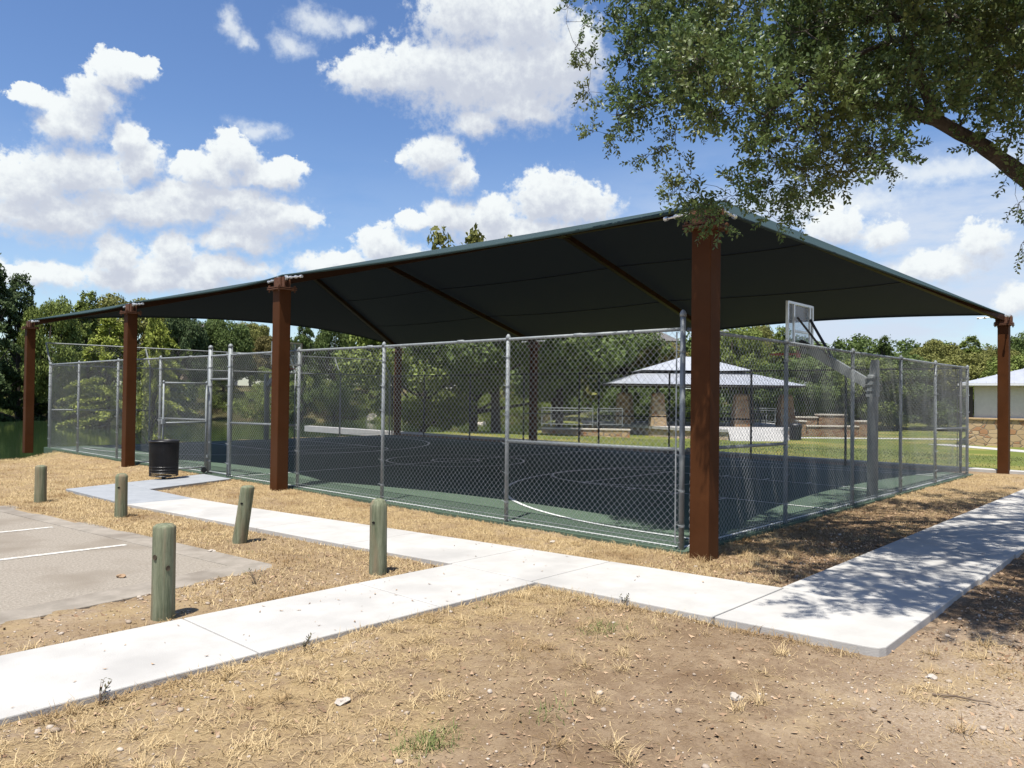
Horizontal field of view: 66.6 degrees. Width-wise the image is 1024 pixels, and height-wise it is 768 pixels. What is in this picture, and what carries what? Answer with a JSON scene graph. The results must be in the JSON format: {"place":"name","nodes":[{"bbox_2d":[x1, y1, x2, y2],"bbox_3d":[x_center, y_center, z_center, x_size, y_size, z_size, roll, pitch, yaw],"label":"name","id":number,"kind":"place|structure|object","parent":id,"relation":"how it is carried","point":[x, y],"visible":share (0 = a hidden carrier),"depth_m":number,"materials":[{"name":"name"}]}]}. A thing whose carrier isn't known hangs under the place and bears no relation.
{"place":"outdoors","nodes":[
{"label":"outdoors","id":0,"kind":"place"},
{"bbox_2d":[0,450,432,610],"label":"dry grass","id":1,"kind":"structure","parent":0,"point":[55,502],"depth_m":10.24,"materials":[{"name":"plant"}]},
{"bbox_2d":[0,564,533,725],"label":"path to car park","id":2,"kind":"structure","parent":0,"point":[36,679],"depth_m":5.27,"materials":[{"name":"concrete"}]},
{"bbox_2d":[0,418,542,459],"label":"water","id":3,"kind":"structure","parent":0,"point":[11,436],"depth_m":59.55,"materials":[{"name":"liquid"}]},
{"bbox_2d":[0,533,869,735],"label":"edge grass","id":4,"kind":"structure","parent":0,"point":[550,589],"depth_m":5.57,"materials":[{"name":"plant"}]},
{"bbox_2d":[44,435,973,553],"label":"court floor","id":5,"kind":"structure","parent":0,"point":[218,456],"depth_m":15.35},
{"bbox_2d":[45,342,390,446],"bbox_3d":[-9.492,0.549,27.787,0.476,3.350,12.738,0,-1,43],"label":"chain link fence","id":6,"kind":"object","parent":5,"relation":"on","point":[295,389],"visible":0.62,"depth_m":26.85,"materials":[{"name":"metal"}]},
{"bbox_2d":[263,342,301,439],"bbox_3d":[-8.010,0.317,27.378,1.120,3.535,1.890,1,-1,-28],"label":"basketball hoop","id":7,"kind":"object","parent":5,"relation":"on","point":[266,419],"visible":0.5,"depth_m":27.81,"materials":[{"name":"white metal"}]},
{"bbox_2d":[48,310,686,549],"bbox_3d":[-5.828,0.639,15.704,21.038,2.885,0.106,0,-1,43],"label":"chain link fence","id":8,"kind":"object","parent":5,"relation":"on","point":[508,339],"visible":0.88,"depth_m":11.76,"materials":[{"name":"metal"}]},
{"bbox_2d":[158,380,209,472],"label":"wire gate","id":9,"kind":"structure","parent":8,"relation":"attached to","point":[203,468],"depth_m":15.70,"materials":[{"name":"grey metal"}]},
{"bbox_2d":[63,436,955,547],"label":"court lines","id":10,"kind":"object","parent":5,"relation":"on","point":[552,474],"visible":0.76,"depth_m":14.39,"materials":[{"name":"paint"}]},
{"bbox_2d":[769,300,880,496],"bbox_3d":[5.494,0.272,14.039,1.120,3.535,1.890,1,-1,-28],"label":"basketball hoop","id":11,"kind":"object","parent":5,"relation":"on","point":[812,339],"visible":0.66,"depth_m":13.73,"materials":[{"name":"white metal"}]},
{"bbox_2d":[686,328,969,538],"bbox_3d":[6.173,0.817,13.179,0.106,2.735,12.453,0,-1,43],"label":"chain link fence","id":12,"kind":"object","parent":5,"relation":"on","point":[786,342],"visible":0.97,"depth_m":12.30,"materials":[{"name":"metal"}]},
{"bbox_2d":[383,618,634,766],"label":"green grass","id":13,"kind":"structure","parent":0,"point":[433,738],"depth_m":3.85,"materials":[{"name":"green plant"}]},
{"bbox_2d":[0,385,1023,767],"bbox_3d":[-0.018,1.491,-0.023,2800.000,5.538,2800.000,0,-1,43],"label":"ground","id":14,"kind":"structure","parent":0,"point":[688,723],"depth_m":4.72,"materials":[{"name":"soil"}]},
{"bbox_2d":[0,253,42,420],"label":"cypress tree","id":15,"kind":"object","parent":14,"relation":"on","point":[9,375],"visible":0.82,"depth_m":78.79,"materials":[{"name":"green plant"}]},
{"bbox_2d":[0,270,59,419],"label":"cypress tree","id":16,"kind":"object","parent":14,"relation":"on","point":[22,306],"visible":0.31,"depth_m":83.92,"materials":[{"name":"green plant"}]},
{"bbox_2d":[34,465,46,502],"bbox_3d":[-7.177,1.650,11.865,0.168,0.834,0.169,1,-1,-29],"label":"wooden bollard","id":17,"kind":"object","parent":14,"relation":"on","point":[40,489],"visible":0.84,"depth_m":11.80,"materials":[{"name":"green wood"}]},
{"bbox_2d":[16,295,84,420],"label":"oak tree","id":18,"kind":"object","parent":14,"relation":"on","point":[65,331],"visible":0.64,"depth_m":79.07,"materials":[{"name":"green plant"}]},
{"bbox_2d":[57,290,112,393],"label":"cypress tree","id":19,"kind":"object","parent":14,"relation":"on","point":[90,325],"visible":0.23,"depth_m":91.63,"materials":[{"name":"green plant"}]},
{"bbox_2d":[55,318,148,427],"bbox_3d":[-34.287,-0.305,65.661,7.306,11.668,7.328,1,-1,-21],"label":"cypress tree","id":20,"kind":"object","parent":14,"relation":"on","point":[110,339],"visible":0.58,"depth_m":64.86,"materials":[{"name":"green plant"}]},
{"bbox_2d":[98,677,111,704],"bbox_3d":[-2.218,1.677,4.251,0.070,0.132,0.143,1,-1,-31],"label":"weed","id":21,"kind":"object","parent":14,"relation":"on","point":[100,694],"visible":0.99,"depth_m":4.25,"materials":[{"name":"green plant"}]},
{"bbox_2d":[0,512,225,611],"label":"car park","id":22,"kind":"structure","parent":14,"relation":"on","point":[29,581],"depth_m":7.68,"materials":[{"name":"concrete"}]},
{"bbox_2d":[0,527,125,559],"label":"parking lines","id":23,"kind":"object","parent":22,"relation":"on","point":[53,552],"visible":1,"depth_m":8.33,"materials":[{"name":"paint"}]},
{"bbox_2d":[116,574,125,577],"bbox_3d":[-3.578,1.758,7.137,0.090,0.036,0.053,1,-1,-2],"label":"stone","id":24,"kind":"object","parent":22,"relation":"on","point":[121,576],"visible":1,"depth_m":7.12,"materials":[{"name":"beige stone"}]},
{"bbox_2d":[114,473,127,517],"bbox_3d":[-5.260,1.634,10.490,0.162,0.869,0.163,1,-1,-39],"label":"wooden bollard","id":25,"kind":"object","parent":14,"relation":"on","point":[121,496],"visible":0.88,"depth_m":10.43,"materials":[{"name":"green wood"}]},
{"bbox_2d":[84,292,164,384],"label":"oak tree","id":26,"kind":"object","parent":14,"relation":"on","point":[108,301],"visible":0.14,"depth_m":98.37,"materials":[{"name":"green plant"}]},
{"bbox_2d":[0,505,271,624],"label":"car park edge","id":27,"kind":"object","parent":14,"relation":"on","point":[235,565],"visible":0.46,"depth_m":7.40,"materials":[{"name":"concrete"}]},
{"bbox_2d":[66,474,230,503],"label":"path to gate","id":28,"kind":"structure","parent":14,"relation":"on","point":[143,491],"depth_m":13.30,"materials":[{"name":"concrete"}]},
{"bbox_2d":[120,318,177,443],"bbox_3d":[-14.449,0.869,31.282,2.248,8.347,2.338,1,-1,-28],"label":"cypress tree","id":29,"kind":"object","parent":14,"relation":"on","point":[154,336],"visible":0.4,"depth_m":31.20,"materials":[{"name":"green plant"}]},
{"bbox_2d":[150,523,175,621],"bbox_3d":[-2.612,1.537,5.840,0.173,0.984,0.173,0,-1,26],"label":"wooden bollard","id":30,"kind":"object","parent":14,"relation":"on","point":[163,581],"visible":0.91,"depth_m":5.78,"materials":[{"name":"green wood"}]},
{"bbox_2d":[148,439,179,478],"bbox_3d":[-6.674,1.509,14.944,0.563,0.869,0.563,0,-1,43],"label":"litter bin","id":31,"kind":"object","parent":14,"relation":"on","point":[164,456],"visible":1,"depth_m":14.75,"materials":[{"name":"black metal"}]},
{"bbox_2d":[137,320,197,426],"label":"cypress tree","id":32,"kind":"object","parent":14,"relation":"on","point":[169,342],"visible":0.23,"depth_m":70.08,"materials":[{"name":"green plant"}]},
{"bbox_2d":[163,318,208,414],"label":"oak tree","id":33,"kind":"object","parent":14,"relation":"on","point":[182,329],"visible":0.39,"depth_m":83.36,"materials":[{"name":"green plant"}]},
{"bbox_2d":[180,324,237,384],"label":"house","id":34,"kind":"structure","parent":14,"relation":"on","point":[235,382],"depth_m":109.22,"materials":[{"name":"white paint"}]},
{"bbox_2d":[18,499,429,605],"bbox_3d":[-4.239,1.777,9.456,7.811,0.085,2.298,0,-1,43],"label":"brown thatch","id":35,"kind":"object","parent":14,"relation":"on","point":[237,545],"visible":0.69,"depth_m":8.41,"materials":[{"name":"brown plant"}]},
{"bbox_2d":[203,319,255,404],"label":"oak tree","id":36,"kind":"object","parent":14,"relation":"on","point":[220,335],"visible":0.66,"depth_m":90.71,"materials":[{"name":"green plant"}]},
{"bbox_2d":[232,485,254,543],"bbox_3d":[-3.087,1.613,8.898,0.276,0.914,0.165,1,-1,1],"label":"wooden bollard","id":37,"kind":"object","parent":14,"relation":"on","point":[242,520],"visible":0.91,"depth_m":8.84,"materials":[{"name":"green wood"}]},
{"bbox_2d":[234,321,269,386],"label":"oak tree","id":38,"kind":"object","parent":14,"relation":"on","point":[257,330],"visible":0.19,"depth_m":103.44,"materials":[{"name":"green plant"}]},
{"bbox_2d":[246,568,262,583],"bbox_3d":[-2.310,1.710,6.942,0.108,0.144,0.166,0,-1,43],"label":"weed","id":39,"kind":"object","parent":14,"relation":"on","point":[253,575],"visible":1,"depth_m":6.94,"materials":[{"name":"beige plant"}]},
{"bbox_2d":[0,336,520,386],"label":"woodland","id":40,"kind":"object","parent":14,"relation":"on","point":[183,354],"visible":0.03,"depth_m":100.06,"materials":[{"name":"green plant"}]},
{"bbox_2d":[252,335,296,375],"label":"oak tree","id":41,"kind":"object","parent":14,"relation":"on","point":[263,343],"visible":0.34,"depth_m":96.99,"materials":[{"name":"green plant"}]},
{"bbox_2d":[0,366,577,423],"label":"bank thicket","id":42,"kind":"object","parent":14,"relation":"on","point":[236,402],"visible":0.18,"depth_m":88.79,"materials":[{"name":"green plant"}]},
{"bbox_2d":[289,327,322,421],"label":"cypress tree","id":43,"kind":"object","parent":14,"relation":"on","point":[304,340],"visible":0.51,"depth_m":83.81,"materials":[{"name":"green plant"}]},
{"bbox_2d":[301,632,311,649],"bbox_3d":[-1.346,1.696,5.139,0.060,0.120,0.112,0,-1,30],"label":"weed","id":44,"kind":"object","parent":14,"relation":"on","point":[307,640],"visible":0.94,"depth_m":5.13,"materials":[{"name":"green plant"}]},
{"bbox_2d":[312,329,357,421],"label":"oak tree","id":45,"kind":"object","parent":14,"relation":"on","point":[324,338],"visible":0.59,"depth_m":85.30,"materials":[{"name":"green plant"}]},
{"bbox_2d":[334,697,349,705],"bbox_3d":[-0.932,1.746,4.280,0.087,0.041,0.071,1,-1,-11],"label":"stone","id":46,"kind":"object","parent":14,"relation":"on","point":[341,701],"visible":1,"depth_m":4.27,"materials":[{"name":"grey stone"}]},
{"bbox_2d":[365,413,376,421],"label":"boulder","id":47,"kind":"object","parent":14,"relation":"on","point":[372,418],"visible":0.32,"depth_m":87.34,"materials":[{"name":"grey stone"}]},
{"bbox_2d":[356,353,390,397],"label":"oak tree","id":48,"kind":"object","parent":14,"relation":"on","point":[368,384],"visible":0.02,"depth_m":93.18,"materials":[{"name":"green plant"}]},
{"bbox_2d":[369,498,386,575],"bbox_3d":[-1.266,1.576,7.388,0.169,0.984,0.175,1,-1,-20],"label":"wooden bollard","id":49,"kind":"object","parent":14,"relation":"on","point":[378,541],"visible":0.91,"depth_m":7.32,"materials":[{"name":"green wood"}]},
{"bbox_2d":[331,335,479,432],"bbox_3d":[-6.715,-0.410,51.602,10.487,12.170,11.196,1,-1,-14],"label":"oak tree","id":50,"kind":"object","parent":14,"relation":"on","point":[361,341],"visible":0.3,"depth_m":50.36,"materials":[{"name":"green plant"}]},
{"bbox_2d":[403,336,593,432],"bbox_3d":[-0.552,-1.519,37.864,8.805,8.810,8.791,0,-1,37],"label":"oak tree","id":51,"kind":"object","parent":14,"relation":"on","point":[475,347],"visible":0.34,"depth_m":36.06,"materials":[{"name":"green plant"}]},
{"bbox_2d":[0,489,1023,767],"bbox_3d":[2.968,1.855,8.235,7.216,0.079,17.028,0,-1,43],"label":"fallen leaves","id":52,"kind":"object","parent":14,"relation":"on","point":[684,641],"visible":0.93,"depth_m":5.52,"materials":[{"name":"brown plant"}]},
{"bbox_2d":[426,223,603,430],"bbox_3d":[-0.362,-3.041,56.976,16.048,18.388,8.094,0,-1,20],"label":"tall tree","id":53,"kind":"object","parent":14,"relation":"on","point":[441,239],"visible":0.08,"depth_m":57.32,"materials":[{"name":"green plant"}]},
{"bbox_2d":[11,436,1019,637],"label":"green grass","id":54,"kind":"structure","parent":14,"relation":"on","point":[514,543],"depth_m":10.33,"materials":[{"name":"green plant"}]},
{"bbox_2d":[21,200,1014,561],"bbox_3d":[-1.380,-0.791,20.911,22.820,5.870,14.750,0,-1,43],"label":"shade canopy","id":55,"kind":"object","parent":14,"relation":"on","point":[655,270],"visible":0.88,"depth_m":19.75,"materials":[{"name":"fabric"}]},
{"bbox_2d":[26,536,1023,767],"bbox_3d":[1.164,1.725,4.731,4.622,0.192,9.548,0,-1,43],"label":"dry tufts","id":56,"kind":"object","parent":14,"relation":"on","point":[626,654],"visible":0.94,"depth_m":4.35,"materials":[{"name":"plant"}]},
{"bbox_2d":[128,498,929,656],"bbox_3d":[-1.179,1.881,8.818,10.385,0.200,1.269,0,-1,38],"label":"path along fence","id":57,"kind":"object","parent":14,"relation":"on","point":[868,629],"visible":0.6,"depth_m":6.93,"materials":[{"name":"concrete"}]},
{"bbox_2d":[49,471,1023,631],"bbox_3d":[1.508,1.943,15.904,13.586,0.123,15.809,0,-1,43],"label":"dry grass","id":58,"kind":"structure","parent":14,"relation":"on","point":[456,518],"depth_m":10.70,"materials":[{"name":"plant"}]},
{"bbox_2d":[516,353,598,419],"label":"oak tree","id":59,"kind":"object","parent":14,"relation":"on","point":[553,401],"visible":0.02,"depth_m":60.89,"materials":[{"name":"green plant"}]},
{"bbox_2d":[510,334,639,427],"bbox_3d":[3.890,-1.747,50.925,10.010,10.506,10.687,1,-1,-12],"label":"oak tree","id":60,"kind":"object","parent":14,"relation":"on","point":[612,358],"visible":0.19,"depth_m":48.58,"materials":[{"name":"green plant"}]},
{"bbox_2d":[542,427,630,437],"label":"limestone wall","id":61,"kind":"structure","parent":14,"relation":"on","point":[614,431],"depth_m":42.23,"materials":[{"name":"stone"}]},
{"bbox_2d":[541,407,592,426],"bbox_3d":[3.152,1.896,44.776,2.999,1.072,0.467,1,-1,10],"label":"metal railing","id":62,"kind":"object","parent":61,"relation":"on","point":[567,417],"visible":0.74,"depth_m":44.72,"materials":[{"name":"metal"}]},
{"bbox_2d":[597,408,622,426],"bbox_3d":[6.240,1.951,46.007,1.031,1.072,3.299,0,-1,34],"label":"metal railing","id":63,"kind":"object","parent":14,"relation":"on","point":[610,416],"visible":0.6,"depth_m":45.17,"materials":[{"name":"metal"}]},
{"bbox_2d":[589,332,674,401],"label":"oak tree","id":64,"kind":"object","parent":14,"relation":"on","point":[665,350],"visible":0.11,"depth_m":63.02,"materials":[{"name":"green plant"}]},
{"bbox_2d":[629,340,690,389],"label":"oak tree","id":65,"kind":"object","parent":14,"relation":"on","point":[663,360],"visible":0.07,"depth_m":64.81,"materials":[{"name":"green plant"}]},
{"bbox_2d":[640,332,679,399],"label":"house","id":66,"kind":"structure","parent":14,"relation":"on","point":[666,336],"depth_m":87.48,"materials":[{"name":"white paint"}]},
{"bbox_2d":[304,426,1023,474],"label":"kerb strip","id":67,"kind":"object","parent":14,"relation":"on","point":[987,470],"visible":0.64,"depth_m":23.54,"materials":[{"name":"concrete"}]},
{"bbox_2d":[391,368,961,471],"bbox_3d":[2.714,0.960,25.165,20.988,2.735,0.082,0,-1,43],"label":"chain link fence","id":68,"kind":"object","parent":14,"relation":"on","point":[671,417],"visible":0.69,"depth_m":23.93,"materials":[{"name":"metal"}]},
{"bbox_2d":[581,356,806,441],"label":"picnic pavilion","id":69,"kind":"structure","parent":14,"relation":"on","point":[667,366],"depth_m":46.25,"materials":[{"name":"metal"}]},
{"bbox_2d":[609,406,794,421],"bbox_3d":[13.207,2.127,53.754,12.153,1.023,4.696,0,-1,23],"label":"metal railing","id":70,"kind":"object","parent":69,"relation":"on","point":[721,414],"visible":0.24,"depth_m":54.27,"materials":[{"name":"metal"}]},
{"bbox_2d":[688,326,771,421],"bbox_3d":[17.571,-0.530,61.748,6.602,8.736,6.748,1,-1,-16],"label":"oak tree","id":71,"kind":"object","parent":14,"relation":"on","point":[744,331],"visible":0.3,"depth_m":60.39,"materials":[{"name":"green plant"}]},
{"bbox_2d":[730,692,742,700],"bbox_3d":[1.263,1.778,4.434,0.067,0.042,0.088,1,-1,-20],"label":"stone","id":72,"kind":"object","parent":14,"relation":"on","point":[735,695],"visible":0.94,"depth_m":4.40,"materials":[{"name":"grey stone"}]},
{"bbox_2d":[750,325,779,356],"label":"oak tree","id":73,"kind":"object","parent":14,"relation":"on","point":[766,332],"visible":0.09,"depth_m":68.97,"materials":[{"name":"green plant"}]},
{"bbox_2d":[754,325,806,422],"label":"cypress tree","id":74,"kind":"object","parent":14,"relation":"on","point":[778,334],"visible":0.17,"depth_m":59.80,"materials":[{"name":"green plant"}]},
{"bbox_2d":[553,0,1023,274],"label":"live oak","id":75,"kind":"object","parent":14,"relation":"on","point":[853,79],"visible":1,"depth_m":7.77,"materials":[{"name":"green plant"}]},
{"bbox_2d":[563,331,1021,427],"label":"trees","id":76,"kind":"object","parent":14,"relation":"on","point":[858,344],"visible":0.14,"depth_m":60.00,"materials":[{"name":"green plant"}]},
{"bbox_2d":[789,423,801,439],"bbox_3d":[15.678,2.635,43.115,0.720,0.980,0.720,1,-1,0],"label":"park bin","id":77,"kind":"object","parent":14,"relation":"on","point":[798,433],"visible":0.58,"depth_m":42.85,"materials":[{"name":"black metal"}]},
{"bbox_2d":[752,356,841,415],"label":"oak tree","id":78,"kind":"object","parent":14,"relation":"on","point":[809,382],"visible":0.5,"depth_m":55.72,"materials":[{"name":"green plant"}]},
{"bbox_2d":[794,350,856,413],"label":"oak tree","id":79,"kind":"object","parent":14,"relation":"on","point":[805,355],"visible":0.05,"depth_m":62.69,"materials":[{"name":"green plant"}]},
{"bbox_2d":[795,414,866,436],"bbox_3d":[19.380,2.604,48.241,4.850,1.466,2.450,1,-1,0],"label":"stone planter","id":80,"kind":"object","parent":14,"relation":"on","point":[807,428],"visible":0.45,"depth_m":47.24,"materials":[{"name":"beige stone"}]},
{"bbox_2d":[820,357,910,419],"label":"oak tree","id":81,"kind":"object","parent":14,"relation":"on","point":[880,407],"visible":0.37,"depth_m":56.50,"materials":[{"name":"green plant"}]},
{"bbox_2d":[866,334,895,402],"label":"cypress tree","id":82,"kind":"object","parent":14,"relation":"on","point":[883,346],"visible":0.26,"depth_m":71.92,"materials":[{"name":"green plant"}]},
{"bbox_2d":[801,437,962,439],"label":"path by pavilion","id":83,"kind":"structure","parent":14,"relation":"on","point":[878,438],"depth_m":45.70,"materials":[{"name":"concrete"}]},
{"bbox_2d":[855,353,943,429],"bbox_3d":[29.977,0.783,60.462,6.117,6.260,6.107,1,-1,-43],"label":"oak tree","id":84,"kind":"object","parent":14,"relation":"on","point":[915,357],"visible":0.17,"depth_m":58.80,"materials":[{"name":"green plant"}]},
{"bbox_2d":[782,489,1023,621],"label":"path under tree","id":85,"kind":"structure","parent":14,"relation":"on","point":[951,560],"depth_m":7.90,"materials":[{"name":"concrete"}]},
{"bbox_2d":[895,349,916,412],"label":"oak tree","id":86,"kind":"object","parent":14,"relation":"on","point":[907,352],"visible":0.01,"depth_m":69.45,"materials":[{"name":"green plant"}]},
{"bbox_2d":[925,674,937,679],"bbox_3d":[2.595,1.816,4.831,0.060,0.033,0.066,1,-1,-29],"label":"stone","id":87,"kind":"object","parent":14,"relation":"on","point":[931,676],"visible":0.99,"depth_m":4.82,"materials":[{"name":"grey stone"}]},
{"bbox_2d":[903,339,972,414],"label":"oak tree","id":88,"kind":"object","parent":14,"relation":"on","point":[935,348],"visible":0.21,"depth_m":65.40,"materials":[{"name":"green plant"}]},
{"bbox_2d":[911,351,990,429],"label":"oak tree","id":89,"kind":"object","parent":14,"relation":"on","point":[975,372],"visible":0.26,"depth_m":58.49,"materials":[{"name":"green plant"}]},
{"bbox_2d":[932,693,989,702],"bbox_3d":[2.572,1.794,4.469,0.291,0.017,0.046,0,-1,21],"label":"stick","id":90,"kind":"object","parent":14,"relation":"on","point":[946,695],"visible":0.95,"depth_m":4.46,"materials":[{"name":"brown wood"}]},
{"bbox_2d":[957,335,983,357],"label":"cypress tree","id":91,"kind":"object","parent":14,"relation":"on","point":[968,341],"visible":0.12,"depth_m":73.73,"materials":[{"name":"green plant"}]},
{"bbox_2d":[929,444,1023,451],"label":"path by hut","id":92,"kind":"structure","parent":14,"relation":"on","point":[990,448],"depth_m":37.14,"materials":[{"name":"concrete"}]},
{"bbox_2d":[958,369,1023,446],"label":"park building","id":93,"kind":"structure","parent":14,"relation":"on","point":[983,425],"depth_m":39.52,"materials":[{"name":"paint"}]},
{"bbox_2d":[963,354,1023,398],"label":"oak tree","id":94,"kind":"object","parent":14,"relation":"on","point":[1018,360],"visible":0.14,"depth_m":54.47,"materials":[{"name":"green plant"}]},
{"bbox_2d":[974,345,1020,367],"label":"oak tree","id":95,"kind":"object","parent":14,"relation":"on","point":[989,354],"visible":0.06,"depth_m":64.09,"materials":[{"name":"green plant"}]},
{"bbox_2d":[1010,331,1023,355],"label":"oak tree","id":96,"kind":"object","parent":14,"relation":"on","point":[1017,345],"visible":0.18,"depth_m":69.35,"materials":[{"name":"green plant"}]},
{"bbox_2d":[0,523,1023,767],"bbox_3d":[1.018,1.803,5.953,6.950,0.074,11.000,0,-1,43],"label":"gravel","id":97,"kind":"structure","parent":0,"point":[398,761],"depth_m":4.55,"materials":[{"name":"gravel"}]},
{"bbox_2d":[0,0,1023,388],"label":"sky","id":98,"kind":"structure","parent":0,"point":[150,149],"materials":[{"name":"blue"}]},
{"bbox_2d":[749,413,769,425],"bbox_3d":[14.634,2.166,47.523,1.800,0.762,1.648,1,-1,6],"label":"picnic table","id":99,"kind":"object","parent":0,"point":[761,417],"visible":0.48,"depth_m":47.15,"materials":[{"name":"black metal"}]},
{"bbox_2d":[539,437,1023,469],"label":"lawn grass","id":100,"kind":"structure","parent":0,"point":[893,453],"depth_m":27.66,"materials":[{"name":"green plant"}]}
]}

